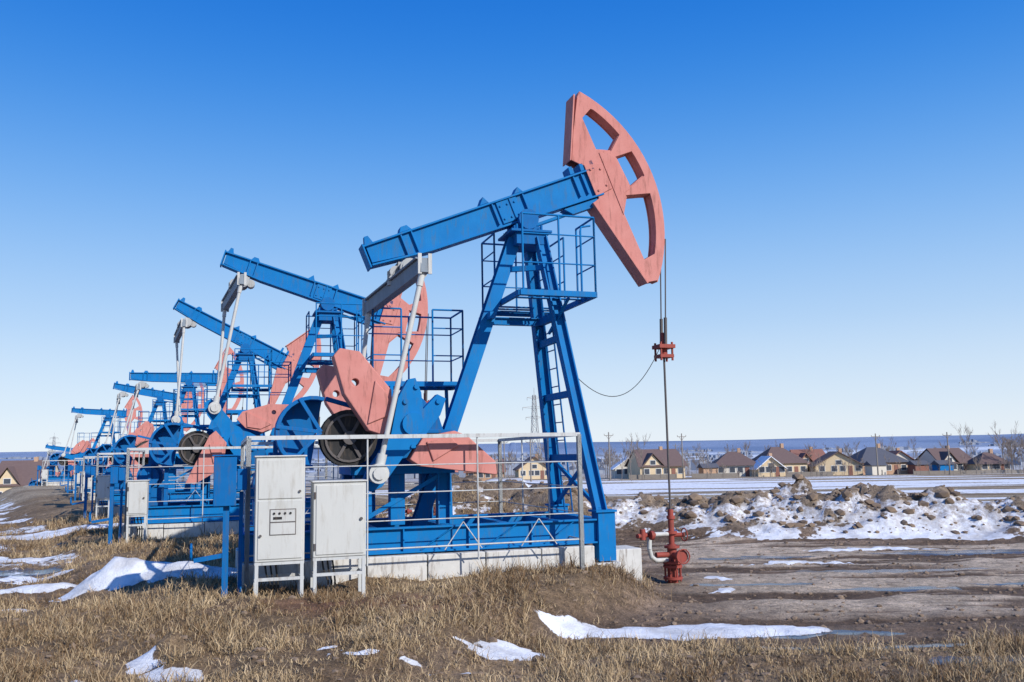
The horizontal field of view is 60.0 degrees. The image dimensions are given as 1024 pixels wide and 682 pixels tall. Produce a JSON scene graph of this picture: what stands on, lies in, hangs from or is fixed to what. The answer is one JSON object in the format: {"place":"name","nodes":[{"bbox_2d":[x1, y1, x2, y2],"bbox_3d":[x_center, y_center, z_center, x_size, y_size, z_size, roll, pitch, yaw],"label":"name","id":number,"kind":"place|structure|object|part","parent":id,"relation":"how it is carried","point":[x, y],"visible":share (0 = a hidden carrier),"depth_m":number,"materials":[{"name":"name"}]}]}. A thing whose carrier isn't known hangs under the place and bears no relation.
{"place":"outdoors","nodes":[
{"label":"outdoors","id":0,"kind":"place"},
{"bbox_2d":[0,434,1023,681],"bbox_3d":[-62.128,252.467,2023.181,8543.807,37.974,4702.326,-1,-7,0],"label":"ground","id":1,"kind":"structure","parent":0,"point":[980,568],"depth_m":13.12,"materials":[{"name":"soil"}]},
{"bbox_2d":[31,465,41,485],"bbox_3d":[-34.524,9.935,64.414,0.624,1.800,0.320,1,-8,-18],"label":"switch box","id":2,"kind":"object","parent":1,"relation":"on","point":[39,467],"visible":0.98,"depth_m":64.43,"materials":[{"name":"blue paint"}]},
{"bbox_2d":[41,469,48,485],"bbox_3d":[-33.957,10.111,64.493,0.410,1.550,0.435,1,-8,-18],"label":"electrical cabinet","id":3,"kind":"object","parent":1,"relation":"on","point":[44,473],"visible":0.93,"depth_m":64.38,"materials":[{"name":"metal"}]},
{"bbox_3d":[-33.908,9.665,64.369,0.310,0.600,0.012,1,-8,-18],"label":"door","id":4,"kind":"part","parent":3,"relation":"part of","materials":[{"name":"white metal"}]},
{"bbox_2d":[48,433,58,454],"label":"power pylon","id":5,"kind":"object","parent":1,"relation":"on","point":[54,438],"visible":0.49,"depth_m":636.53,"materials":[{"name":"grey metal"}]},
{"bbox_2d":[41,460,79,480],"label":"steel railing","id":6,"kind":"object","parent":1,"relation":"on","point":[64,465],"visible":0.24,"depth_m":65.19,"materials":[{"name":"grey metal"}]},
{"bbox_2d":[28,438,97,485],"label":"pump jack","id":7,"kind":"object","parent":1,"relation":"on","point":[57,474],"visible":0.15,"depth_m":91.83,"materials":[{"name":"blue paint"}]},
{"bbox_2d":[60,465,73,492],"bbox_3d":[-23.868,7.535,47.557,0.624,1.800,0.320,1,-8,-18],"label":"switch box","id":8,"kind":"object","parent":1,"relation":"on","point":[70,467],"visible":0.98,"depth_m":47.57,"materials":[{"name":"blue paint"}]},
{"bbox_2d":[65,465,82,500],"bbox_3d":[-18.593,6.157,37.638,0.624,1.800,0.320,1,-8,-18],"label":"switch box","id":9,"kind":"object","parent":1,"relation":"on","point":[78,468],"visible":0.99,"depth_m":37.65,"materials":[{"name":"blue paint"}]},
{"bbox_2d":[73,470,82,492],"bbox_3d":[-23.301,7.710,47.635,0.410,1.550,0.435,1,-8,-18],"label":"electrical cabinet","id":10,"kind":"object","parent":1,"relation":"on","point":[78,478],"visible":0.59,"depth_m":47.52,"materials":[{"name":"metal"}]},
{"bbox_3d":[-23.252,7.265,47.511,0.310,0.600,0.012,1,-8,-18],"label":"door","id":11,"kind":"part","parent":10,"relation":"part of","materials":[{"name":"white metal"}]},
{"bbox_2d":[70,465,95,517],"bbox_3d":[-12.355,4.481,25.538,0.624,1.800,0.320,1,-8,-18],"label":"switch box","id":12,"kind":"object","parent":1,"relation":"on","point":[90,470],"visible":0.99,"depth_m":25.55,"materials":[{"name":"blue paint"}]},
{"bbox_2d":[82,472,93,500],"bbox_3d":[-18.027,6.333,37.717,0.410,1.550,0.435,1,-8,-18],"label":"electrical cabinet","id":13,"kind":"object","parent":1,"relation":"on","point":[89,484],"visible":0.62,"depth_m":37.58,"materials":[{"name":"metal"}]},
{"bbox_3d":[-17.977,5.888,37.593,0.310,0.600,0.012,1,-8,-18],"label":"door","id":14,"kind":"part","parent":13,"relation":"part of","materials":[{"name":"white metal"}]},
{"bbox_2d":[43,395,142,485],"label":"pump jack","id":15,"kind":"object","parent":1,"relation":"on","point":[77,451],"visible":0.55,"depth_m":67.19,"materials":[{"name":"blue paint"}]},
{"bbox_2d":[95,475,109,517],"bbox_3d":[-11.788,4.657,25.616,0.410,1.550,0.435,1,-8,-18],"label":"electrical cabinet","id":16,"kind":"object","parent":1,"relation":"on","point":[103,489],"visible":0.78,"depth_m":25.49,"materials":[{"name":"metal"}]},
{"bbox_3d":[-11.738,4.211,25.493,0.310,0.600,0.012,1,-8,-18],"label":"door","id":17,"kind":"part","parent":16,"relation":"part of","materials":[{"name":"grey metal"}]},
{"bbox_2d":[89,465,125,544],"bbox_3d":[-8.035,3.377,17.604,0.624,1.800,0.320,1,-8,-18],"label":"switch box","id":18,"kind":"object","parent":1,"relation":"on","point":[117,473],"visible":1,"depth_m":17.61,"materials":[{"name":"blue paint"}]},
{"bbox_2d":[73,458,163,488],"bbox_3d":[-22.116,7.583,50.325,4.425,1.945,3.775,1,-8,-18],"label":"steel railing","id":19,"kind":"object","parent":1,"relation":"on","point":[81,464],"visible":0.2,"depth_m":48.03,"materials":[{"name":"metal"}]},
{"bbox_2d":[82,456,184,491],"bbox_3d":[-16.841,6.205,40.407,4.425,1.945,3.775,1,-8,-18],"label":"steel railing","id":20,"kind":"object","parent":1,"relation":"on","point":[88,457],"visible":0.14,"depth_m":38.17,"materials":[{"name":"grey metal"}]},
{"bbox_2d":[126,480,149,543],"bbox_3d":[-7.468,3.553,17.682,0.410,1.550,0.435,1,-8,-18],"label":"electrical cabinet","id":21,"kind":"object","parent":1,"relation":"on","point":[137,497],"visible":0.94,"depth_m":17.56,"materials":[{"name":"metal"}]},
{"bbox_3d":[-7.419,3.107,17.558,0.310,0.600,0.012,1,-8,-18],"label":"door","id":22,"kind":"part","parent":21,"relation":"part of","materials":[{"name":"grey metal"}]},
{"bbox_2d":[76,381,203,492],"bbox_3d":[-21.015,5.463,50.685,6.785,7.099,3.205,1,-8,-18],"label":"pump jack","id":23,"kind":"object","parent":1,"relation":"on","point":[161,396],"visible":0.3,"depth_m":50.75,"materials":[{"name":"blue paint"}]},
{"bbox_2d":[81,347,243,499],"bbox_3d":[-15.743,3.923,40.788,6.785,7.428,3.205,1,-8,-18],"label":"pump jack","id":24,"kind":"object","parent":1,"relation":"on","point":[191,380],"visible":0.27,"depth_m":40.69,"materials":[{"name":"blue paint"}]},
{"bbox_2d":[94,452,253,514],"bbox_3d":[-10.602,4.529,28.306,4.425,1.945,3.775,1,-8,-18],"label":"steel railing","id":25,"kind":"object","parent":1,"relation":"on","point":[108,454],"visible":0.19,"depth_m":26.26,"materials":[{"name":"grey metal"}]},
{"bbox_2d":[94,297,321,517],"bbox_3d":[-9.503,2.287,28.682,6.785,7.346,3.205,1,-8,-18],"label":"pump jack","id":26,"kind":"object","parent":1,"relation":"on","point":[251,348],"visible":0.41,"depth_m":28.68,"materials":[{"name":"blue paint"}]},
{"bbox_2d":[189,454,246,596],"bbox_3d":[-3.465,2.311,10.470,0.624,1.920,0.320,1,-8,-18],"label":"switch box","id":27,"kind":"object","parent":1,"relation":"on","point":[230,478],"visible":0.98,"depth_m":10.45,"materials":[{"name":"blue paint"}]},
{"bbox_2d":[124,445,341,540],"bbox_3d":[-6.283,3.425,20.372,4.425,1.945,3.775,1,-8,-18],"label":"steel railing","id":28,"kind":"object","parent":1,"relation":"on","point":[143,450],"visible":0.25,"depth_m":18.40,"materials":[{"name":"grey metal"}]},
{"bbox_2d":[122,248,435,538],"bbox_3d":[-5.180,1.362,20.725,6.785,6.985,3.205,1,-8,-18],"label":"pump jack","id":29,"kind":"object","parent":1,"relation":"on","point":[258,421],"visible":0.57,"depth_m":19.80,"materials":[{"name":"blue paint"}]},
{"bbox_2d":[253,455,306,596],"bbox_3d":[-2.754,2.335,10.488,0.600,1.950,0.435,1,-8,-18],"label":"electrical cabinet","id":30,"kind":"object","parent":1,"relation":"on","point":[279,515],"visible":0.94,"depth_m":10.35,"materials":[{"name":"metal"}]},
{"bbox_3d":[-2.703,1.959,10.356,0.500,1.140,0.012,1,-8,-18],"label":"door","id":31,"kind":"part","parent":30,"relation":"part of","materials":[{"name":"grey metal"}]},
{"bbox_2d":[309,479,367,595],"bbox_3d":[-2.095,2.503,10.680,0.660,1.640,0.435,1,-8,-18],"label":"electrical cabinet","id":32,"kind":"object","parent":1,"relation":"on","point":[338,521],"visible":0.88,"depth_m":10.55,"materials":[{"name":"metal"}]},
{"bbox_3d":[-2.044,2.117,10.549,0.560,0.810,0.012,1,-8,-18],"label":"door","id":33,"kind":"part","parent":32,"relation":"part of","materials":[{"name":"grey metal"}]},
{"bbox_2d":[240,432,584,589],"bbox_3d":[-1.711,2.418,13.230,4.425,1.945,3.775,1,-8,-18],"label":"steel railing","id":34,"kind":"object","parent":1,"relation":"on","point":[246,457],"visible":0.73,"depth_m":11.80,"materials":[{"name":"grey metal"}]},
{"bbox_2d":[235,91,689,590],"bbox_3d":[-0.618,-0.125,13.645,6.785,7.952,3.205,1,-8,-18],"label":"pump jack","id":35,"kind":"object","parent":1,"relation":"on","point":[596,186],"visible":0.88,"depth_m":13.13,"materials":[{"name":"blue paint"}]},
{"bbox_2d":[466,472,503,480],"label":"walls","id":36,"kind":"structure","parent":1,"relation":"on","point":[485,479],"depth_m":208.67,"materials":[{"name":"beige paint"}]},
{"bbox_2d":[463,459,505,472],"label":"roof","id":37,"kind":"structure","parent":36,"relation":"on","point":[496,467],"depth_m":209.14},
{"bbox_2d":[502,441,506,477],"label":"utility pole","id":38,"kind":"object","parent":1,"relation":"on","point":[504,457],"visible":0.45,"depth_m":178.41,"materials":[{"name":"grey wood"}]},
{"bbox_2d":[0,439,1023,481],"bbox_3d":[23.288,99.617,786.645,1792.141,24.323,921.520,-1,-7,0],"label":"distant woodland","id":39,"kind":"object","parent":1,"relation":"on","point":[571,467],"visible":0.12,"depth_m":708.98,"materials":[{"name":"brown plant"}]},
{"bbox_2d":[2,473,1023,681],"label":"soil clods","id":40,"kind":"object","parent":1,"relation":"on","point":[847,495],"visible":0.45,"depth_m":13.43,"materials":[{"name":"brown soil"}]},
{"bbox_2d":[515,458,546,478],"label":"walls","id":41,"kind":"structure","parent":1,"relation":"on","point":[526,466],"depth_m":194.00,"materials":[{"name":"beige paint"}]},
{"bbox_2d":[513,456,545,470],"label":"roof","id":42,"kind":"structure","parent":41,"relation":"on","point":[519,466],"depth_m":195.74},
{"bbox_2d":[520,464,539,475],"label":"window frames","id":43,"kind":"structure","parent":41,"relation":"attached to","point":[532,470],"depth_m":193.89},
{"bbox_2d":[521,465,546,475],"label":"windows","id":44,"kind":"structure","parent":43,"relation":"attached to","point":[536,472],"depth_m":193.89,"materials":[{"name":"grey glass"}]},
{"bbox_2d":[540,470,543,478],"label":"door","id":45,"kind":"structure","parent":41,"relation":"attached to","point":[542,473],"depth_m":194.00,"materials":[{"name":"brown wood"}]},
{"bbox_2d":[527,439,534,481],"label":"utility pole","id":46,"kind":"object","parent":1,"relation":"on","point":[530,463],"visible":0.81,"depth_m":163.31,"materials":[{"name":"grey wood"}]},
{"bbox_2d":[522,395,540,460],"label":"power pylon","id":47,"kind":"object","parent":1,"relation":"on","point":[533,406],"visible":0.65,"depth_m":398.81,"materials":[{"name":"grey metal"}]},
{"bbox_2d":[179,421,1023,480],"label":"bare trees","id":48,"kind":"object","parent":1,"relation":"on","point":[1013,449],"visible":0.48,"depth_m":176.74,"materials":[{"name":"brown plant"}]},
{"bbox_2d":[604,432,612,480],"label":"utility pole","id":49,"kind":"object","parent":1,"relation":"on","point":[608,435],"visible":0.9,"depth_m":158.59,"materials":[{"name":"grey wood"}]},
{"bbox_2d":[612,461,627,477],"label":"walls","id":50,"kind":"structure","parent":1,"relation":"on","point":[614,475],"depth_m":181.10,"materials":[{"name":"white paint"}]},
{"bbox_2d":[610,457,628,469],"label":"roof","id":51,"kind":"structure","parent":50,"relation":"on","point":[617,464],"depth_m":183.01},
{"bbox_2d":[627,453,684,477],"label":"walls","id":52,"kind":"structure","parent":1,"relation":"on","point":[636,469],"depth_m":173.49,"materials":[{"name":"beige paint"}]},
{"bbox_2d":[644,455,661,473],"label":"dormer wall","id":53,"kind":"structure","parent":52,"relation":"on","point":[652,469],"depth_m":171.29,"materials":[{"name":"beige paint"}]},
{"bbox_2d":[624,449,687,466],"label":"roof","id":54,"kind":"structure","parent":52,"relation":"on","point":[675,458],"depth_m":173.80,"materials":[{"name":"brown tile"}]},
{"bbox_2d":[644,460,681,474],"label":"window frames","id":55,"kind":"structure","parent":52,"relation":"attached to","point":[657,468],"depth_m":171.36,"materials":[{"name":"white wood"}]},
{"bbox_2d":[644,460,681,473],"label":"windows","id":56,"kind":"structure","parent":55,"relation":"attached to","point":[652,462],"depth_m":171.31,"materials":[{"name":"grey glass"}]},
{"bbox_2d":[677,433,685,478],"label":"utility pole","id":57,"kind":"object","parent":1,"relation":"on","point":[681,436],"visible":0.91,"depth_m":163.53,"materials":[{"name":"grey wood"}]},
{"bbox_2d":[697,463,719,473],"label":"garden shed","id":58,"kind":"structure","parent":1,"relation":"on","point":[703,468],"depth_m":173.18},
{"bbox_2d":[629,470,832,478],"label":"garden fence","id":59,"kind":"object","parent":1,"relation":"on","point":[703,475],"visible":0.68,"depth_m":169.99,"materials":[{"name":"brown wood"}]},
{"bbox_2d":[719,465,751,476],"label":"walls","id":60,"kind":"structure","parent":1,"relation":"on","point":[741,474],"depth_m":176.01,"materials":[{"name":"white paint"}]},
{"bbox_2d":[712,452,755,465],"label":"roof","id":61,"kind":"structure","parent":60,"relation":"on","point":[733,459],"depth_m":177.57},
{"bbox_2d":[718,467,751,472],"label":"window frames","id":62,"kind":"structure","parent":60,"relation":"attached to","point":[733,472],"depth_m":176.06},
{"bbox_2d":[718,467,742,472],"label":"windows","id":63,"kind":"structure","parent":62,"relation":"attached to","point":[732,469],"depth_m":176.10,"materials":[{"name":"grey glass"}]},
{"bbox_2d":[745,467,749,476],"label":"door","id":64,"kind":"structure","parent":60,"relation":"attached to","point":[747,473],"depth_m":175.77,"materials":[{"name":"brown wood"}]},
{"bbox_2d":[752,458,784,476],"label":"walls","id":65,"kind":"structure","parent":1,"relation":"on","point":[776,464],"depth_m":171.21,"materials":[{"name":"beige paint"}]},
{"bbox_2d":[749,456,787,469],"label":"roof","id":66,"kind":"structure","parent":65,"relation":"on","point":[763,459],"depth_m":172.45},
{"bbox_2d":[759,466,784,472],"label":"window frames","id":67,"kind":"structure","parent":65,"relation":"attached to","point":[768,466],"depth_m":171.12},
{"bbox_2d":[759,463,783,471],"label":"windows","id":68,"kind":"structure","parent":67,"relation":"attached to","point":[768,469],"depth_m":171.05,"materials":[{"name":"grey glass"}]},
{"bbox_2d":[776,467,779,475],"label":"door","id":69,"kind":"structure","parent":65,"relation":"attached to","point":[777,472],"depth_m":170.98,"materials":[{"name":"brown wood"}]},
{"bbox_2d":[781,463,807,475],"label":"walls","id":70,"kind":"structure","parent":1,"relation":"on","point":[794,464],"depth_m":179.80,"materials":[{"name":"beige paint"}]},
{"bbox_2d":[752,447,809,462],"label":"roof","id":71,"kind":"structure","parent":70,"relation":"on","point":[781,455],"depth_m":181.85,"materials":[{"name":"tile"}]},
{"bbox_2d":[809,453,862,474],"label":"walls","id":72,"kind":"structure","parent":1,"relation":"on","point":[829,463],"depth_m":176.22,"materials":[{"name":"beige paint"}]},
{"bbox_2d":[807,451,864,466],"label":"roof","id":73,"kind":"structure","parent":72,"relation":"on","point":[829,454],"depth_m":178.52,"materials":[{"name":"grey tile"}]},
{"bbox_2d":[819,460,859,471],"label":"window frames","id":74,"kind":"structure","parent":72,"relation":"attached to","point":[837,468],"depth_m":176.16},
{"bbox_2d":[819,460,860,470],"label":"windows","id":75,"kind":"structure","parent":74,"relation":"attached to","point":[841,467],"depth_m":176.12,"materials":[{"name":"grey glass"}]},
{"bbox_2d":[848,466,852,474],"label":"door","id":76,"kind":"structure","parent":72,"relation":"attached to","point":[851,467],"depth_m":175.68,"materials":[{"name":"wood"}]},
{"bbox_2d":[864,461,886,474],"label":"garden shed","id":77,"kind":"structure","parent":1,"relation":"on","point":[871,467],"depth_m":171.12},
{"bbox_2d":[871,433,879,474],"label":"utility pole","id":78,"kind":"object","parent":1,"relation":"on","point":[875,436],"visible":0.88,"depth_m":166.45,"materials":[{"name":"grey wood"}]},
{"bbox_2d":[863,462,907,474],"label":"walls","id":79,"kind":"structure","parent":1,"relation":"on","point":[900,470],"depth_m":179.77,"materials":[{"name":"beige paint"}]},
{"bbox_2d":[851,447,908,462],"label":"roof","id":80,"kind":"structure","parent":79,"relation":"on","point":[868,453],"depth_m":181.67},
{"bbox_2d":[897,452,913,460],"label":"walls","id":81,"kind":"structure","parent":1,"relation":"on","point":[902,455],"depth_m":190.69,"materials":[{"name":"white paint"}]},
{"bbox_2d":[888,450,914,459],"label":"roof","id":82,"kind":"structure","parent":81,"relation":"on","point":[895,452],"depth_m":190.83,"materials":[{"name":"brown tile"}]},
{"bbox_2d":[906,460,929,473],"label":"garden shed","id":83,"kind":"structure","parent":1,"relation":"on","point":[912,465],"depth_m":177.19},
{"bbox_2d":[930,460,953,470],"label":"garden shed","id":84,"kind":"structure","parent":1,"relation":"on","point":[936,463],"depth_m":173.18,"materials":[{"name":"blue paint"}]},
{"bbox_2d":[919,451,964,470],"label":"walls","id":85,"kind":"structure","parent":1,"relation":"on","point":[927,456],"depth_m":186.82,"materials":[{"name":"grey"}]},
{"bbox_2d":[915,448,971,463],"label":"roof","id":86,"kind":"structure","parent":85,"relation":"on","point":[942,453],"depth_m":186.17,"materials":[{"name":"brown tile"}]},
{"bbox_2d":[943,432,950,474],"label":"utility pole","id":87,"kind":"object","parent":1,"relation":"on","point":[946,435],"visible":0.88,"depth_m":163.43,"materials":[{"name":"grey wood"}]},
{"bbox_2d":[881,468,1023,474],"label":"garden fence","id":88,"kind":"object","parent":1,"relation":"on","point":[976,471],"visible":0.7,"depth_m":168.96,"materials":[{"name":"brown wood"}]},
{"bbox_2d":[967,464,1010,469],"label":"walls","id":89,"kind":"structure","parent":1,"relation":"on","point":[970,466],"depth_m":180.95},
{"bbox_2d":[966,452,1013,463],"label":"roof","id":90,"kind":"structure","parent":89,"relation":"on","point":[987,457],"depth_m":180.56,"materials":[{"name":"tile"}]},
{"bbox_2d":[0,475,1023,681],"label":"dry grass","id":91,"kind":"structure","parent":0,"point":[156,607],"depth_m":8.72,"materials":[{"name":"plant"}]},
{"bbox_2d":[0,0,1023,451],"label":"sky","id":92,"kind":"structure","parent":0,"point":[840,183],"materials":[{"name":"blue"}]},
{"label":"window frames","id":93,"kind":"object","parent":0,"visible":0},
{"bbox_2d":[0,479,10,493],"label":"windows","id":94,"kind":"structure","parent":93,"relation":"attached to","point":[7,481],"depth_m":145.37,"materials":[{"name":"grey glass"}]},
{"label":"window frames","id":95,"kind":"object","parent":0,"visible":0},
{"bbox_2d":[617,469,627,473],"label":"windows","id":96,"kind":"structure","parent":95,"relation":"attached to","point":[619,471],"depth_m":180.96,"materials":[{"name":"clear glass"}]},
{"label":"window frames","id":97,"kind":"object","parent":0,"visible":0},
{"bbox_2d":[787,466,805,471],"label":"windows","id":98,"kind":"structure","parent":97,"relation":"attached to","point":[803,468],"depth_m":179.78,"materials":[{"name":"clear glass"}]},
{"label":"window frames","id":99,"kind":"object","parent":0,"visible":0},
{"bbox_2d":[886,465,905,469],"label":"windows","id":100,"kind":"structure","parent":99,"relation":"attached to","point":[903,467],"depth_m":179.79,"materials":[{"name":"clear glass"}]},
{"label":"window frames","id":101,"kind":"object","parent":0,"visible":0},
{"bbox_2d":[950,458,961,468],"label":"windows","id":102,"kind":"structure","parent":101,"relation":"attached to","point":[959,466],"depth_m":183.77,"materials":[{"name":"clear glass"}]},
{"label":"window frames","id":103,"kind":"object","parent":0,"visible":0},
{"bbox_2d":[982,464,1009,468],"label":"windows","id":104,"kind":"structure","parent":103,"relation":"attached to","point":[984,466],"depth_m":178.93,"materials":[{"name":"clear glass"}]},
{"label":"window frames","id":105,"kind":"object","parent":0,"visible":0},
{"bbox_2d":[469,473,489,476],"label":"windows","id":106,"kind":"structure","parent":105,"relation":"attached to","point":[481,475],"depth_m":208.48,"materials":[{"name":"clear glass"}]},
{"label":"walls","id":107,"kind":"object","parent":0,"visible":0},
{"bbox_2d":[0,469,18,491],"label":"dormer wall","id":108,"kind":"structure","parent":107,"relation":"on","point":[7,473],"depth_m":145.56,"materials":[{"name":"beige paint"}]},
{"bbox_2d":[0,460,60,486],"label":"roof","id":109,"kind":"structure","parent":107,"relation":"on","point":[23,472],"depth_m":148.41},
{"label":"walls","id":110,"kind":"object","parent":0,"visible":0},
{"bbox_2d":[790,449,825,463],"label":"roof","id":111,"kind":"structure","parent":110,"relation":"on","point":[801,453],"depth_m":187.04,"materials":[{"name":"red tile"}]}
]}

